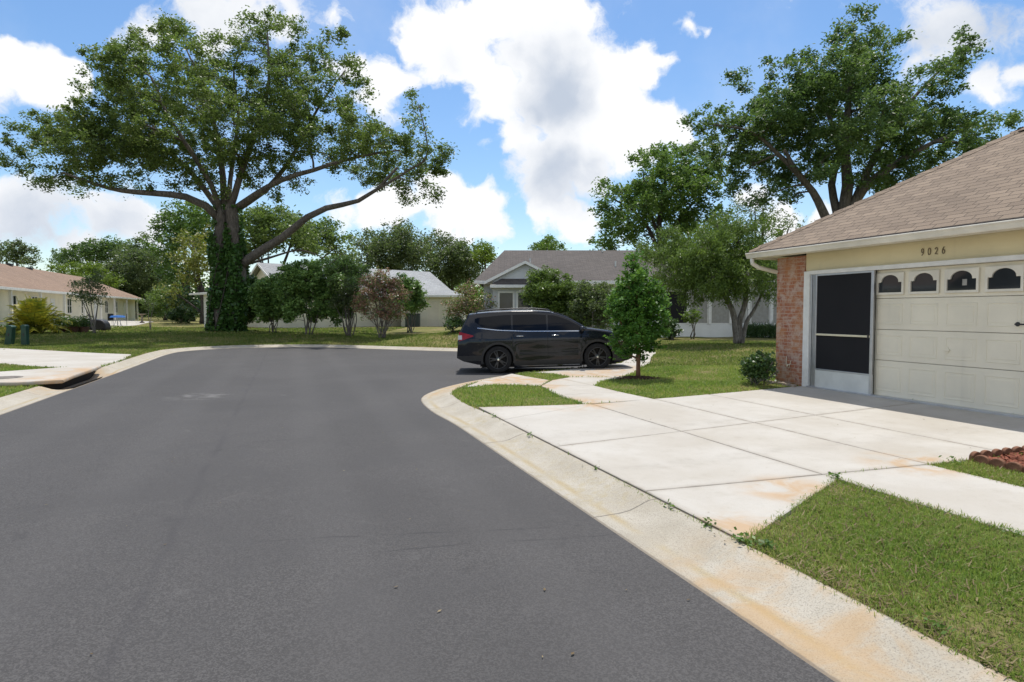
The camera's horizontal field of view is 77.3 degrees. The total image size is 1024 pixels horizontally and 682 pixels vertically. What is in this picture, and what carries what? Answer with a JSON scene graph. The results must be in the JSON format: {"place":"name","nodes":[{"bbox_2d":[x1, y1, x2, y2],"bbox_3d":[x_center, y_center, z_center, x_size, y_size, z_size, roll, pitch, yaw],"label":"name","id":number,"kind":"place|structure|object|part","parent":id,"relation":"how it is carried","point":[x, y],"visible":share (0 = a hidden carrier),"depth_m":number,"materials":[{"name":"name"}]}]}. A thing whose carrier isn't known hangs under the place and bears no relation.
{"place":"outdoors","nodes":[
{"label":"outdoors","id":0,"kind":"place"},
{"bbox_2d":[0,237,43,268],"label":"tree","id":1,"kind":"object","parent":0,"point":[14,255],"visible":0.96,"depth_m":84.23,"materials":[{"name":"green plant"}]},
{"bbox_2d":[0,348,130,370],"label":"driveway","id":2,"kind":"structure","parent":0,"point":[38,358],"depth_m":20.88,"materials":[{"name":"concrete"}]},
{"bbox_2d":[90,321,151,330],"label":"patio","id":3,"kind":"structure","parent":0,"point":[131,323],"depth_m":56.55,"materials":[{"name":"concrete"}]},
{"bbox_2d":[89,319,110,329],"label":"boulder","id":4,"kind":"object","parent":3,"relation":"on","point":[102,324],"visible":0.63,"depth_m":40.71,"materials":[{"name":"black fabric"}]},
{"bbox_2d":[108,314,117,324],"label":"patio chair","id":5,"kind":"object","parent":3,"relation":"on","point":[109,315],"visible":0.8,"depth_m":50.53,"materials":[{"name":"black metal"}]},
{"bbox_2d":[110,315,124,325],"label":"patio table","id":6,"kind":"object","parent":3,"relation":"on","point":[117,317],"visible":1,"depth_m":49.73,"materials":[{"name":"blue plastic"}]},
{"bbox_2d":[138,314,145,322],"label":"bird bath","id":7,"kind":"object","parent":3,"relation":"on","point":[141,315],"visible":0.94,"depth_m":57.88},
{"bbox_2d":[0,347,834,681],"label":"road","id":8,"kind":"structure","parent":0,"point":[318,515],"depth_m":4.42,"materials":[{"name":"grey asphalt"}]},
{"bbox_2d":[0,344,1016,681],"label":"curb","id":9,"kind":"structure","parent":8,"relation":"on","point":[824,630],"depth_m":4.00,"materials":[{"name":"concrete"}]},
{"bbox_2d":[0,365,100,389],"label":"storm drain","id":10,"kind":"object","parent":9,"relation":"in","point":[58,378],"visible":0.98,"depth_m":14.76,"materials":[{"name":"concrete"}]},
{"bbox_2d":[45,409,1003,656],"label":"fallen leaves","id":11,"kind":"object","parent":8,"relation":"on","point":[544,588],"visible":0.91,"depth_m":3.78,"materials":[{"name":"brown plant"}]},
{"bbox_2d":[0,314,1023,681],"bbox_3d":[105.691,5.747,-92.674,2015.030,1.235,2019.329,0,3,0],"label":"ground","id":12,"kind":"structure","parent":0,"point":[160,322],"depth_m":4.29,"materials":[{"name":"green plant"}]},
{"bbox_2d":[4,325,16,344],"bbox_3d":[-22.744,-0.255,29.019,0.299,0.910,0.270,8,3,0],"label":"utility pedestal","id":13,"kind":"object","parent":12,"relation":"on","point":[10,334],"visible":0.94,"depth_m":28.91,"materials":[{"name":"green plastic"}]},
{"bbox_2d":[20,325,29,344],"bbox_3d":[-21.774,-0.256,28.619,0.259,0.940,0.234,1,3,0],"label":"utility pedestal","id":14,"kind":"object","parent":12,"relation":"on","point":[25,340],"visible":0.89,"depth_m":28.53,"materials":[{"name":"green plastic"}]},
{"bbox_2d":[0,294,73,333],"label":"areca palm","id":15,"kind":"object","parent":12,"relation":"on","point":[35,315],"visible":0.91,"depth_m":35.55,"materials":[{"name":"green plant"}]},
{"bbox_2d":[50,310,74,332],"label":"potted plant","id":16,"kind":"object","parent":12,"relation":"on","point":[61,324],"visible":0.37,"depth_m":37.98,"materials":[{"name":"green plant"}]},
{"bbox_2d":[60,316,80,331],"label":"potted plant","id":17,"kind":"object","parent":12,"relation":"on","point":[73,328],"visible":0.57,"depth_m":38.21,"materials":[{"name":"green plant"}]},
{"bbox_2d":[0,263,144,326],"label":"house","id":18,"kind":"structure","parent":12,"relation":"on","point":[19,282],"depth_m":52.88,"materials":[{"name":"beige"}]},
{"bbox_2d":[12,295,16,312],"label":"window","id":19,"kind":"structure","parent":18,"relation":"in","point":[14,298],"depth_m":43.13,"materials":[{"name":"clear glass"}]},
{"bbox_2d":[50,298,55,324],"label":"door","id":20,"kind":"structure","parent":18,"relation":"in","point":[51,300],"depth_m":50.12,"materials":[{"name":"white"}]},
{"bbox_2d":[67,298,71,313],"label":"window","id":21,"kind":"structure","parent":18,"relation":"in","point":[69,303],"depth_m":53.91,"materials":[{"name":"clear glass"}]},
{"bbox_2d":[94,301,96,318],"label":"door","id":22,"kind":"structure","parent":18,"relation":"in","point":[95,304],"depth_m":61.16,"materials":[{"name":"white"}]},
{"bbox_2d":[105,300,107,312],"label":"window","id":23,"kind":"structure","parent":18,"relation":"in","point":[106,303],"depth_m":64.93,"materials":[{"name":"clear glass"}]},
{"bbox_2d":[123,302,125,320],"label":"door","id":24,"kind":"structure","parent":18,"relation":"in","point":[124,303],"depth_m":72.12,"materials":[{"name":"white"}]},
{"bbox_2d":[74,314,92,332],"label":"potted plant","id":25,"kind":"object","parent":12,"relation":"on","point":[83,322],"visible":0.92,"depth_m":38.07,"materials":[{"name":"green plant"}]},
{"bbox_2d":[44,260,129,288],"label":"hardwood tree","id":26,"kind":"object","parent":12,"relation":"on","point":[83,270],"visible":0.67,"depth_m":82.01,"materials":[{"name":"green plant"}]},
{"bbox_2d":[66,268,110,332],"bbox_3d":[-24.428,-2.316,36.900,2.296,3.840,2.589,-1,3,-25],"label":"ornamental tree","id":27,"kind":"object","parent":12,"relation":"on","point":[92,279],"visible":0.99,"depth_m":36.75,"materials":[{"name":"green plant"}]},
{"bbox_2d":[46,234,133,268],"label":"hardwood tree","id":28,"kind":"object","parent":12,"relation":"on","point":[97,252],"visible":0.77,"depth_m":97.72,"materials":[{"name":"green plant"}]},
{"bbox_2d":[100,231,181,318],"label":"hardwood tree","id":29,"kind":"object","parent":12,"relation":"on","point":[135,262],"visible":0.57,"depth_m":88.48,"materials":[{"name":"green plant"}]},
{"bbox_2d":[140,297,157,328],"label":"young tree","id":30,"kind":"object","parent":12,"relation":"on","point":[148,307],"visible":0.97,"depth_m":42.16,"materials":[{"name":"green plant"}]},
{"bbox_2d":[135,287,177,319],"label":"hardwood tree","id":31,"kind":"object","parent":12,"relation":"on","point":[151,296],"visible":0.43,"depth_m":75.50,"materials":[{"name":"green plant"}]},
{"bbox_2d":[136,198,214,308],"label":"hardwood tree","id":32,"kind":"object","parent":12,"relation":"on","point":[195,217],"visible":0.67,"depth_m":69.81,"materials":[{"name":"green plant"}]},
{"bbox_2d":[165,304,198,322],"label":"hedge ball","id":33,"kind":"object","parent":12,"relation":"on","point":[182,315],"visible":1,"depth_m":59.72,"materials":[{"name":"green plant"}]},
{"bbox_2d":[152,223,214,323],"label":"hardwood tree","id":34,"kind":"object","parent":12,"relation":"on","point":[193,262],"visible":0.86,"depth_m":58.51,"materials":[{"name":"green plant"}]},
{"bbox_2d":[160,280,210,320],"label":"hardwood tree","id":35,"kind":"object","parent":12,"relation":"on","point":[193,300],"visible":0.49,"depth_m":68.09,"materials":[{"name":"green plant"}]},
{"bbox_2d":[0,5,459,325],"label":"oak tree","id":36,"kind":"object","parent":12,"relation":"on","point":[144,140],"visible":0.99,"depth_m":36.22,"materials":[{"name":"green plant"}]},
{"bbox_2d":[204,203,250,331],"bbox_3d":[-16.988,-4.279,38.176,2.946,7.982,2.306,0,3,0],"label":"climbing ivy","id":37,"kind":"object","parent":36,"relation":"attached to","point":[227,256],"visible":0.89,"depth_m":37.48,"materials":[{"name":"green plant"}]},
{"bbox_2d":[246,274,260,324],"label":"shrub","id":38,"kind":"object","parent":12,"relation":"on","point":[253,278],"visible":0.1,"depth_m":39.07,"materials":[{"name":"green plant"}]},
{"bbox_2d":[245,272,307,332],"bbox_3d":[-13.693,-2.207,37.160,3.614,3.541,3.210,0,3,0],"label":"shrub","id":39,"kind":"object","parent":12,"relation":"on","point":[265,302],"visible":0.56,"depth_m":36.44,"materials":[{"name":"green plant"}]},
{"bbox_2d":[238,200,363,264],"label":"hardwood tree","id":40,"kind":"object","parent":12,"relation":"on","point":[264,222],"visible":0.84,"depth_m":61.91,"materials":[{"name":"green plant"}]},
{"bbox_2d":[272,258,354,333],"bbox_3d":[-10.650,-2.388,34.784,4.557,4.211,3.325,0,3,0],"label":"shrub","id":41,"kind":"object","parent":12,"relation":"on","point":[299,286],"visible":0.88,"depth_m":34.01,"materials":[{"name":"green plant"}]},
{"bbox_2d":[189,263,467,327],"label":"house","id":42,"kind":"structure","parent":12,"relation":"on","point":[438,290],"depth_m":51.90,"materials":[{"name":"beige"}]},
{"bbox_2d":[428,302,452,326],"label":"garage door","id":43,"kind":"structure","parent":42,"relation":"in","point":[433,311],"depth_m":51.92,"materials":[{"name":"beige paint"}]},
{"bbox_2d":[315,246,369,266],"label":"moss oak","id":44,"kind":"object","parent":12,"relation":"on","point":[328,257],"visible":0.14,"depth_m":74.72,"materials":[{"name":"green plant"}]},
{"bbox_2d":[321,254,371,336],"bbox_3d":[-8.626,-2.380,33.349,2.943,4.408,3.484,0,3,0],"label":"shrub","id":45,"kind":"object","parent":12,"relation":"on","point":[344,276],"visible":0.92,"depth_m":33.27,"materials":[{"name":"green plant"}]},
{"bbox_2d":[350,266,413,337],"bbox_3d":[-6.630,-1.937,32.303,3.394,3.673,3.014,0,3,0],"label":"shrub","id":46,"kind":"object","parent":12,"relation":"on","point":[388,288],"visible":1,"depth_m":31.86,"materials":[{"name":"brown plant"}]},
{"bbox_2d":[0,325,775,369],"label":"lawn grass","id":47,"kind":"structure","parent":12,"relation":"on","point":[141,332],"depth_m":30.36,"materials":[{"name":"green plant"}]},
{"bbox_2d":[346,215,442,271],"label":"moss oak","id":48,"kind":"object","parent":12,"relation":"on","point":[378,247],"visible":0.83,"depth_m":79.22,"materials":[{"name":"green plant"}]},
{"bbox_2d":[35,267,756,317],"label":"distant woodland","id":49,"kind":"object","parent":12,"relation":"on","point":[481,288],"visible":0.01,"depth_m":117.56,"materials":[{"name":"green plant"}]},
{"bbox_2d":[393,272,430,332],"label":"shrub","id":50,"kind":"object","parent":12,"relation":"on","point":[417,296],"visible":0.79,"depth_m":39.63,"materials":[{"name":"green plant"}]},
{"bbox_2d":[405,313,420,326],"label":"utility cabinet","id":51,"kind":"object","parent":12,"relation":"on","point":[417,321],"visible":0.69,"depth_m":50.13,"materials":[{"name":"black metal"}]},
{"bbox_2d":[442,314,465,333],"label":"shrub","id":52,"kind":"object","parent":12,"relation":"on","point":[451,322],"visible":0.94,"depth_m":31.43,"materials":[{"name":"green plant"}]},
{"bbox_2d":[419,228,491,290],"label":"moss oak","id":53,"kind":"object","parent":12,"relation":"on","point":[454,259],"visible":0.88,"depth_m":88.03,"materials":[{"name":"green plant"}]},
{"bbox_2d":[440,278,497,321],"bbox_3d":[-2.199,-1.835,32.380,2.904,2.706,2.625,-1,3,-15],"label":"shrub","id":54,"kind":"object","parent":12,"relation":"on","point":[467,305],"visible":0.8,"depth_m":32.15,"materials":[{"name":"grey plant"}]},
{"bbox_2d":[469,238,497,271],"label":"hardwood tree","id":55,"kind":"object","parent":12,"relation":"on","point":[487,255],"visible":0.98,"depth_m":84.61,"materials":[{"name":"green plant"}]},
{"bbox_2d":[528,232,567,249],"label":"hardwood tree","id":56,"kind":"object","parent":12,"relation":"on","point":[546,244],"visible":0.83,"depth_m":71.43,"materials":[{"name":"green plant"}]},
{"bbox_2d":[519,263,580,313],"bbox_3d":[1.710,-1.859,30.338,3.150,3.640,2.878,-1,3,-21],"label":"shrub","id":57,"kind":"object","parent":12,"relation":"on","point":[544,289],"visible":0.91,"depth_m":29.81,"materials":[{"name":"green plant"}]},
{"bbox_2d":[562,279,616,328],"bbox_3d":[3.615,-1.390,29.023,2.762,2.911,2.815,2,3,32],"label":"shrub","id":58,"kind":"object","parent":12,"relation":"on","point":[584,305],"visible":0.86,"depth_m":28.53,"materials":[{"name":"green plant"}]},
{"bbox_2d":[474,247,776,336],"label":"house","id":59,"kind":"structure","parent":12,"relation":"on","point":[501,277],"depth_m":33.97,"materials":[{"name":"grey"}]},
{"bbox_2d":[498,291,514,310],"bbox_3d":[-0.300,-1.945,33.038,0.860,1.250,0.055,0,3,0],"label":"window","id":60,"kind":"structure","parent":59,"relation":"in","point":[506,299],"depth_m":33.02,"materials":[{"name":"white glass"}]},
{"bbox_2d":[516,291,532,309],"bbox_3d":[0.650,-1.945,33.038,0.860,1.250,0.055,0,3,0],"label":"window","id":61,"kind":"structure","parent":59,"relation":"in","point":[519,301],"depth_m":33.03,"materials":[{"name":"white glass"}]},
{"bbox_2d":[665,291,686,323],"bbox_3d":[8.636,-1.782,33.946,1.292,1.760,0.055,0,3,0],"label":"window","id":62,"kind":"structure","parent":59,"relation":"in","point":[675,314],"depth_m":33.94,"materials":[{"name":"black glass"}]},
{"bbox_2d":[690,291,707,323],"bbox_3d":[9.894,-1.782,33.946,1.020,1.760,0.055,0,3,0],"label":"window","id":63,"kind":"structure","parent":59,"relation":"in","point":[704,320],"depth_m":33.95,"materials":[{"name":"grey glass"}]},
{"bbox_2d":[711,294,729,323],"bbox_3d":[11.050,-1.782,33.946,1.020,1.760,0.055,0,3,0],"label":"window","id":64,"kind":"structure","parent":59,"relation":"in","point":[720,314],"depth_m":33.96,"materials":[{"name":"grey glass"}]},
{"bbox_2d":[733,293,746,323],"bbox_3d":[12.053,-1.782,33.946,0.782,1.760,0.055,0,3,0],"label":"window","id":65,"kind":"structure","parent":59,"relation":"in","point":[737,308],"depth_m":33.94,"materials":[{"name":"grey glass"}]},
{"bbox_2d":[750,291,769,323],"bbox_3d":[13.158,-1.782,33.946,1.020,1.760,0.055,0,3,0],"label":"window","id":66,"kind":"structure","parent":59,"relation":"in","point":[762,313],"depth_m":33.95,"materials":[{"name":"grey glass"}]},
{"bbox_2d":[773,291,776,322],"bbox_3d":[14.382,-1.782,33.946,1.156,1.760,0.055,0,3,0],"label":"window","id":67,"kind":"structure","parent":59,"relation":"in","point":[774,310],"depth_m":33.95,"materials":[{"name":"grey glass"}]},
{"bbox_2d":[617,375,659,380],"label":"mulch","id":68,"kind":"object","parent":12,"relation":"on","point":[635,377],"visible":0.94,"depth_m":14.27,"materials":[{"name":"brown wood"}]},
{"bbox_2d":[599,249,672,376],"bbox_3d":[2.810,-0.618,14.377,1.742,2.921,1.798,0,3,0],"label":"young tree","id":69,"kind":"object","parent":68,"relation":"on","point":[632,296],"visible":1,"depth_m":14.12,"materials":[{"name":"green plant"}]},
{"bbox_2d":[586,140,736,249],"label":"hardwood tree","id":70,"kind":"object","parent":12,"relation":"on","point":[654,196],"visible":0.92,"depth_m":44.12,"materials":[{"name":"green plant"}]},
{"bbox_2d":[662,317,682,339],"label":"shrub","id":71,"kind":"object","parent":12,"relation":"on","point":[671,325],"visible":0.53,"depth_m":30.83,"materials":[{"name":"green plant"}]},
{"bbox_2d":[679,308,702,338],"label":"shrub","id":72,"kind":"object","parent":12,"relation":"on","point":[689,318],"visible":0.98,"depth_m":31.37,"materials":[{"name":"green plant"}]},
{"bbox_2d":[630,208,785,343],"bbox_3d":[8.221,-2.649,25.835,6.572,5.663,4.889,0,3,0],"label":"weeping tree","id":73,"kind":"object","parent":12,"relation":"on","point":[707,259],"visible":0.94,"depth_m":25.07,"materials":[{"name":"green plant"}]},
{"bbox_2d":[473,401,1019,633],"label":"weeds","id":74,"kind":"object","parent":12,"relation":"on","point":[768,542],"visible":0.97,"depth_m":4.28,"materials":[{"name":"green plant"}]},
{"bbox_2d":[738,349,779,384],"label":"shrub","id":75,"kind":"object","parent":12,"relation":"on","point":[758,365],"visible":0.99,"depth_m":12.20,"materials":[{"name":"green plant"}]},
{"bbox_2d":[744,319,775,337],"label":"hedge","id":76,"kind":"object","parent":12,"relation":"on","point":[765,330],"visible":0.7,"depth_m":32.37,"materials":[{"name":"green plant"}]},
{"bbox_2d":[723,191,811,236],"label":"hardwood tree","id":77,"kind":"object","parent":12,"relation":"on","point":[775,219],"visible":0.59,"depth_m":48.34,"materials":[{"name":"green plant"}]},
{"bbox_2d":[543,366,1023,678],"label":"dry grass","id":78,"kind":"structure","parent":12,"relation":"on","point":[918,622],"depth_m":3.78,"materials":[{"name":"green plant"}]},
{"bbox_2d":[676,0,1023,217],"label":"oak tree","id":79,"kind":"object","parent":12,"relation":"on","point":[858,67],"visible":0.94,"depth_m":33.24,"materials":[{"name":"green plant"}]},
{"bbox_2d":[745,126,1023,418],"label":"house","id":80,"kind":"structure","parent":12,"relation":"on","point":[910,290],"depth_m":10.11,"materials":[{"name":"brick"}]},
{"bbox_2d":[873,261,1023,414],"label":"garage door","id":81,"kind":"structure","parent":80,"relation":"in","point":[998,312],"depth_m":9.44,"materials":[{"name":"beige paint"}]},
{"bbox_2d":[968,451,980,461],"bbox_3d":[4.614,1.159,6.376,0.140,0.120,0.044,-3,7,-24],"label":"scalloped edging","id":82,"kind":"object","parent":12,"relation":"on","point":[973,454],"visible":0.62,"depth_m":6.35,"materials":[{"name":"concrete"}]},
{"bbox_2d":[974,455,990,465],"bbox_3d":[4.566,1.169,6.211,0.044,0.120,0.140,-1,6,-23],"label":"scalloped edging","id":83,"kind":"object","parent":12,"relation":"on","point":[980,459],"visible":0.72,"depth_m":6.20,"materials":[{"name":"concrete"}]},
{"bbox_2d":[980,450,992,456],"bbox_3d":[4.753,1.154,6.421,0.140,0.120,0.044,-2,2,-18],"label":"scalloped edging","id":84,"kind":"object","parent":12,"relation":"on","point":[986,452],"visible":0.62,"depth_m":6.40,"materials":[{"name":"concrete"}]},
{"bbox_2d":[991,449,1002,456],"bbox_3d":[4.893,1.149,6.464,0.140,0.120,0.044,-2,8,-24],"label":"scalloped edging","id":85,"kind":"object","parent":12,"relation":"on","point":[997,452],"visible":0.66,"depth_m":6.44,"materials":[{"name":"concrete"}]},
{"bbox_2d":[989,458,1006,468],"bbox_3d":[4.614,1.175,6.074,0.044,0.120,0.140,1,0,-19],"label":"scalloped edging","id":86,"kind":"object","parent":12,"relation":"on","point":[998,462],"visible":0.75,"depth_m":6.06,"materials":[{"name":"concrete"}]},
{"bbox_2d":[973,451,1023,466],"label":"red mulch","id":87,"kind":"object","parent":12,"relation":"on","point":[1013,457],"visible":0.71,"depth_m":6.31,"materials":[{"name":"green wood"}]},
{"bbox_2d":[1002,447,1012,453],"bbox_3d":[5.032,1.143,6.509,0.140,0.120,0.044,2,2,-23],"label":"scalloped edging","id":88,"kind":"object","parent":12,"relation":"on","point":[1005,450],"visible":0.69,"depth_m":6.48,"materials":[{"name":"concrete"}]},
{"bbox_2d":[1005,462,1022,472],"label":"scalloped edging","id":89,"kind":"object","parent":12,"relation":"on","point":[1012,466],"visible":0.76,"depth_m":5.92,"materials":[{"name":"concrete"}]},
{"bbox_2d":[1011,446,1023,452],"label":"scalloped edging","id":90,"kind":"object","parent":12,"relation":"on","point":[1015,449],"visible":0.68,"depth_m":6.53,"materials":[{"name":"concrete"}]},
{"bbox_2d":[0,0,1023,298],"label":"sky","id":91,"kind":"structure","parent":0,"point":[539,100],"materials":[{"name":"blue"}]},
{"bbox_2d":[557,280,578,315],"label":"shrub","id":92,"kind":"object","parent":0,"point":[564,310],"visible":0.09,"depth_m":30.12,"materials":[{"name":"plant"}]},
{"bbox_2d":[535,343,655,376],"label":"side driveway","id":93,"kind":"structure","parent":0,"point":[617,369],"depth_m":16.56,"materials":[{"name":"concrete"}]},
{"bbox_2d":[457,308,632,372],"bbox_3d":[0.868,-0.081,17.945,4.754,1.728,2.188,-2,3,0],"label":"parked car","id":94,"kind":"object","parent":93,"relation":"on","point":[501,340],"visible":0.95,"depth_m":17.06,"materials":[{"name":"black paint"}]},
{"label":"side window","id":95,"kind":"part","parent":94,"relation":"part of","materials":[{"name":"black glass"}]},
{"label":"side window","id":96,"kind":"part","parent":94,"relation":"part of","materials":[{"name":"black glass"}]},
{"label":"side window","id":97,"kind":"part","parent":94,"relation":"part of","materials":[{"name":"black glass"}]},
{"bbox_2d":[466,374,1023,535],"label":"sidewalk","id":98,"kind":"structure","parent":0,"point":[985,499],"depth_m":5.57,"materials":[{"name":"concrete"}]},
{"bbox_2d":[479,386,1023,544],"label":"driveway","id":99,"kind":"structure","parent":0,"point":[743,461],"depth_m":7.44,"materials":[{"name":"concrete"}]}
]}

